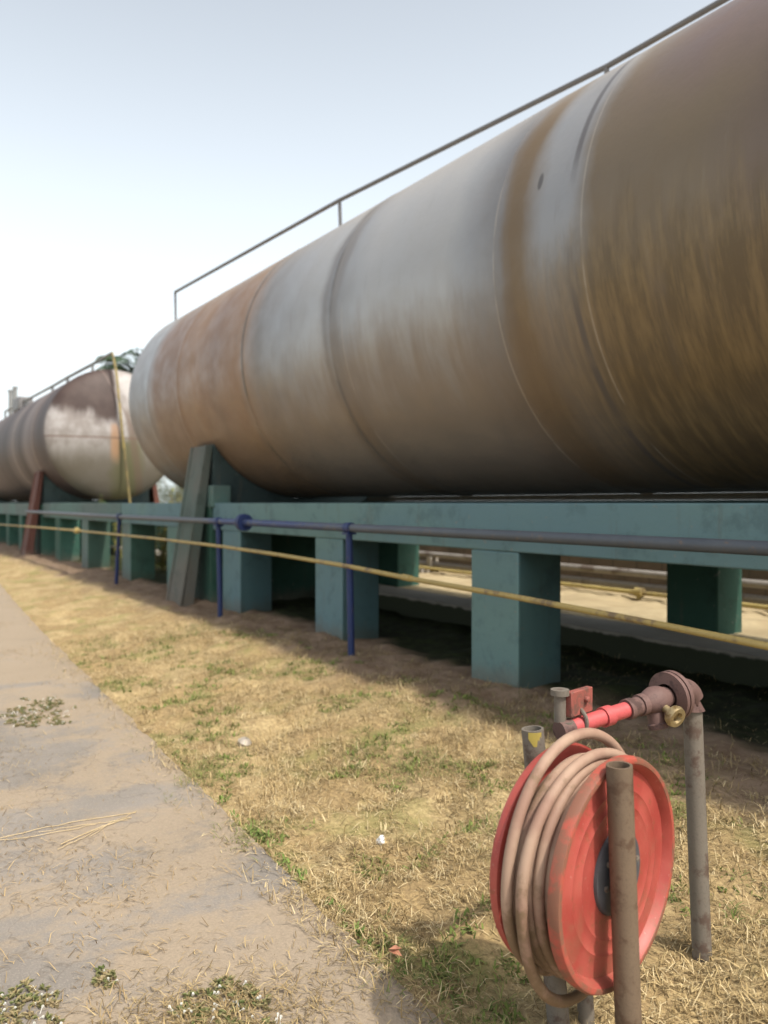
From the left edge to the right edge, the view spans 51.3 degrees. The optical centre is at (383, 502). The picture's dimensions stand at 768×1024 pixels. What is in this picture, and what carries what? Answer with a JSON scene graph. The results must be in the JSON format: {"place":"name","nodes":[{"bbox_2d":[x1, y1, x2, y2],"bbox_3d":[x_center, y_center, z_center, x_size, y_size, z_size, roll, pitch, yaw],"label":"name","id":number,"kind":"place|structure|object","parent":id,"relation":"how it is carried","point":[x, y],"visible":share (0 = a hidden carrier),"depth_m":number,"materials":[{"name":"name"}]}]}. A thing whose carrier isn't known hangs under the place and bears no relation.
{"place":"outdoors","nodes":[
{"label":"outdoors","id":0,"kind":"place"},
{"bbox_2d":[0,584,444,1023],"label":"path","id":1,"kind":"structure","parent":0,"point":[23,924],"depth_m":3.42,"materials":[{"name":"concrete"}]},
{"bbox_2d":[0,976,65,1023],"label":"flowering weed","id":2,"kind":"object","parent":1,"relation":"on","point":[39,1003],"visible":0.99,"depth_m":2.60,"materials":[{"name":"green plant"}]},
{"bbox_2d":[0,696,76,727],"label":"flowering weed","id":3,"kind":"object","parent":1,"relation":"on","point":[36,722],"visible":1,"depth_m":6.15,"materials":[{"name":"green plant"}]},
{"bbox_2d":[1,811,135,849],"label":"straw wisp","id":4,"kind":"object","parent":1,"relation":"on","point":[103,826],"visible":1,"depth_m":3.99,"materials":[{"name":"beige plant"}]},
{"bbox_2d":[91,964,117,989],"bbox_3d":[-0.961,1.624,2.739,0.093,0.031,0.142,0,0,-33],"label":"flowering weed","id":5,"kind":"object","parent":1,"relation":"on","point":[98,979],"visible":1,"depth_m":2.73,"materials":[{"name":"green plant"}]},
{"bbox_2d":[167,1001,211,1023],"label":"flowering weed","id":6,"kind":"object","parent":1,"relation":"on","point":[184,1010],"visible":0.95,"depth_m":2.55,"materials":[{"name":"green plant"}]},
{"bbox_2d":[0,621,424,1023],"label":"loose straw","id":7,"kind":"object","parent":1,"relation":"on","point":[255,1021],"visible":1,"depth_m":2.68,"materials":[{"name":"beige plant"}]},
{"bbox_2d":[182,974,283,1023],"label":"flowering weed","id":8,"kind":"object","parent":1,"relation":"on","point":[247,991],"visible":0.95,"depth_m":2.63,"materials":[{"name":"green plant"}]},
{"bbox_2d":[0,543,767,1023],"bbox_3d":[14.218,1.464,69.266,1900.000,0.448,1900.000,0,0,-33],"label":"ground","id":9,"kind":"structure","parent":0,"point":[434,643],"depth_m":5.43,"materials":[{"name":"beige plant"}]},
{"bbox_2d":[0,471,167,567],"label":"concrete platform","id":10,"kind":"structure","parent":9,"relation":"on","point":[48,494],"depth_m":22.53,"materials":[{"name":"paint"}]},
{"bbox_2d":[0,351,163,502],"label":"storage tank","id":11,"kind":"object","parent":10,"relation":"on","point":[76,436],"visible":0.78,"depth_m":21.74,"materials":[{"name":"grey metal"}]},
{"bbox_2d":[110,522,121,560],"bbox_3d":[-6.622,0.916,20.127,0.669,1.211,0.651,0,0,25],"label":"weed plant","id":12,"kind":"object","parent":9,"relation":"on","point":[115,523],"visible":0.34,"depth_m":20.19,"materials":[{"name":"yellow plant"}]},
{"bbox_2d":[95,347,141,373],"bbox_3d":[-10.598,-2.502,33.879,3.889,8.428,4.216,0,0,-3],"label":"palm tree","id":13,"kind":"object","parent":9,"relation":"on","point":[123,363],"visible":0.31,"depth_m":32.86,"materials":[{"name":"green plant"}]},
{"bbox_2d":[155,526,166,571],"bbox_3d":[-4.921,0.897,17.578,0.680,1.250,0.641,0,0,2],"label":"weed plant","id":14,"kind":"object","parent":9,"relation":"on","point":[160,558],"visible":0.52,"depth_m":17.50,"materials":[{"name":"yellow plant"}]},
{"bbox_2d":[157,478,179,502],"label":"bush","id":15,"kind":"object","parent":9,"relation":"on","point":[160,483],"visible":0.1,"depth_m":45.73,"materials":[{"name":"green plant"}]},
{"bbox_2d":[155,487,182,570],"bbox_3d":[-4.594,0.564,17.567,1.007,1.915,0.734,0,0,-33],"label":"weed plant","id":16,"kind":"object","parent":9,"relation":"on","point":[166,530],"visible":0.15,"depth_m":17.43,"materials":[{"name":"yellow plant"}]},
{"bbox_2d":[159,477,183,502],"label":"bush","id":17,"kind":"object","parent":9,"relation":"on","point":[170,499],"visible":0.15,"depth_m":40.08,"materials":[{"name":"green plant"}]},
{"bbox_2d":[159,482,183,502],"bbox_3d":[-8.370,-0.117,37.604,4.108,3.278,5.167,0,0,-33],"label":"bush","id":18,"kind":"object","parent":9,"relation":"on","point":[164,492],"visible":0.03,"depth_m":37.99,"materials":[{"name":"green plant"}]},
{"bbox_2d":[238,737,251,746],"bbox_3d":[-0.936,1.609,5.376,0.097,0.070,0.096,0,0,-33],"label":"stone","id":19,"kind":"object","parent":9,"relation":"on","point":[243,741],"visible":0.85,"depth_m":5.35,"materials":[{"name":"stone"}]},
{"bbox_2d":[376,835,384,844],"bbox_3d":[-0.016,1.606,3.806,0.038,0.054,0.065,0,0,-33],"label":"plastic scrap","id":20,"kind":"object","parent":9,"relation":"on","point":[381,837],"visible":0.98,"depth_m":3.79,"materials":[{"name":"white plastic"}]},
{"bbox_2d":[389,945,401,955],"bbox_3d":[0.045,1.604,2.864,0.044,0.017,0.056,0,0,-33],"label":"dead leaf","id":21,"kind":"object","parent":9,"relation":"on","point":[395,948],"visible":1,"depth_m":2.87,"materials":[{"name":"plant"}]},
{"bbox_2d":[25,510,767,655],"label":"blue pipeline","id":22,"kind":"object","parent":9,"relation":"on","point":[243,522],"visible":0.95,"depth_m":6.64,"materials":[{"name":"paint"}]},
{"bbox_2d":[0,524,767,649],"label":"yellow pipeline","id":23,"kind":"object","parent":22,"relation":"attached to","point":[748,642],"visible":1,"depth_m":5.67,"materials":[{"name":"paint"}]},
{"bbox_2d":[75,628,767,1023],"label":"weeds","id":24,"kind":"object","parent":9,"relation":"on","point":[425,964],"visible":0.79,"depth_m":4.49,"materials":[{"name":"green plant"}]},
{"bbox_2d":[110,546,767,686],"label":"kerb strip","id":25,"kind":"object","parent":9,"relation":"on","point":[725,662],"depth_m":7.74,"materials":[{"name":"concrete"}]},
{"bbox_2d":[122,444,767,688],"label":"concrete platform","id":26,"kind":"structure","parent":9,"relation":"on","point":[514,642],"depth_m":8.07,"materials":[{"name":"paint"}]},
{"bbox_2d":[129,0,767,496],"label":"storage tank","id":27,"kind":"object","parent":26,"relation":"on","point":[567,294],"visible":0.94,"depth_m":6.29,"materials":[{"name":"metal"}]},
{"bbox_2d":[489,686,674,1023],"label":"hose reel","id":28,"kind":"object","parent":9,"relation":"on","point":[582,863],"visible":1,"depth_m":2.19,"materials":[{"name":"red paint"}]},
{"bbox_2d":[419,545,767,604],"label":"block wall","id":29,"kind":"structure","parent":9,"relation":"on","point":[746,574],"depth_m":12.28,"materials":[{"name":"concrete"}]},
{"bbox_2d":[419,551,767,588],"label":"ground pipe","id":30,"kind":"object","parent":9,"relation":"on","point":[432,557],"visible":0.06,"depth_m":11.48,"materials":[{"name":"metal"}]},
{"bbox_2d":[419,560,767,603],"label":"ground pipe","id":31,"kind":"object","parent":9,"relation":"on","point":[759,599],"visible":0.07,"depth_m":11.39,"materials":[{"name":"metal"}]},
{"bbox_2d":[419,566,767,609],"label":"ground pipe","id":32,"kind":"object","parent":9,"relation":"on","point":[638,593],"visible":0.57,"depth_m":11.11,"materials":[{"name":"metal"}]},
{"bbox_2d":[553,670,711,962],"bbox_3d":[0.862,1.220,2.703,0.682,1.262,0.190,0,0,-33],"label":"water standpipe","id":33,"kind":"object","parent":9,"relation":"on","point":[666,699],"visible":0.96,"depth_m":2.82,"materials":[{"name":"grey metal"}]},
{"bbox_2d":[0,0,767,502],"label":"sky","id":34,"kind":"structure","parent":0,"point":[146,146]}
]}

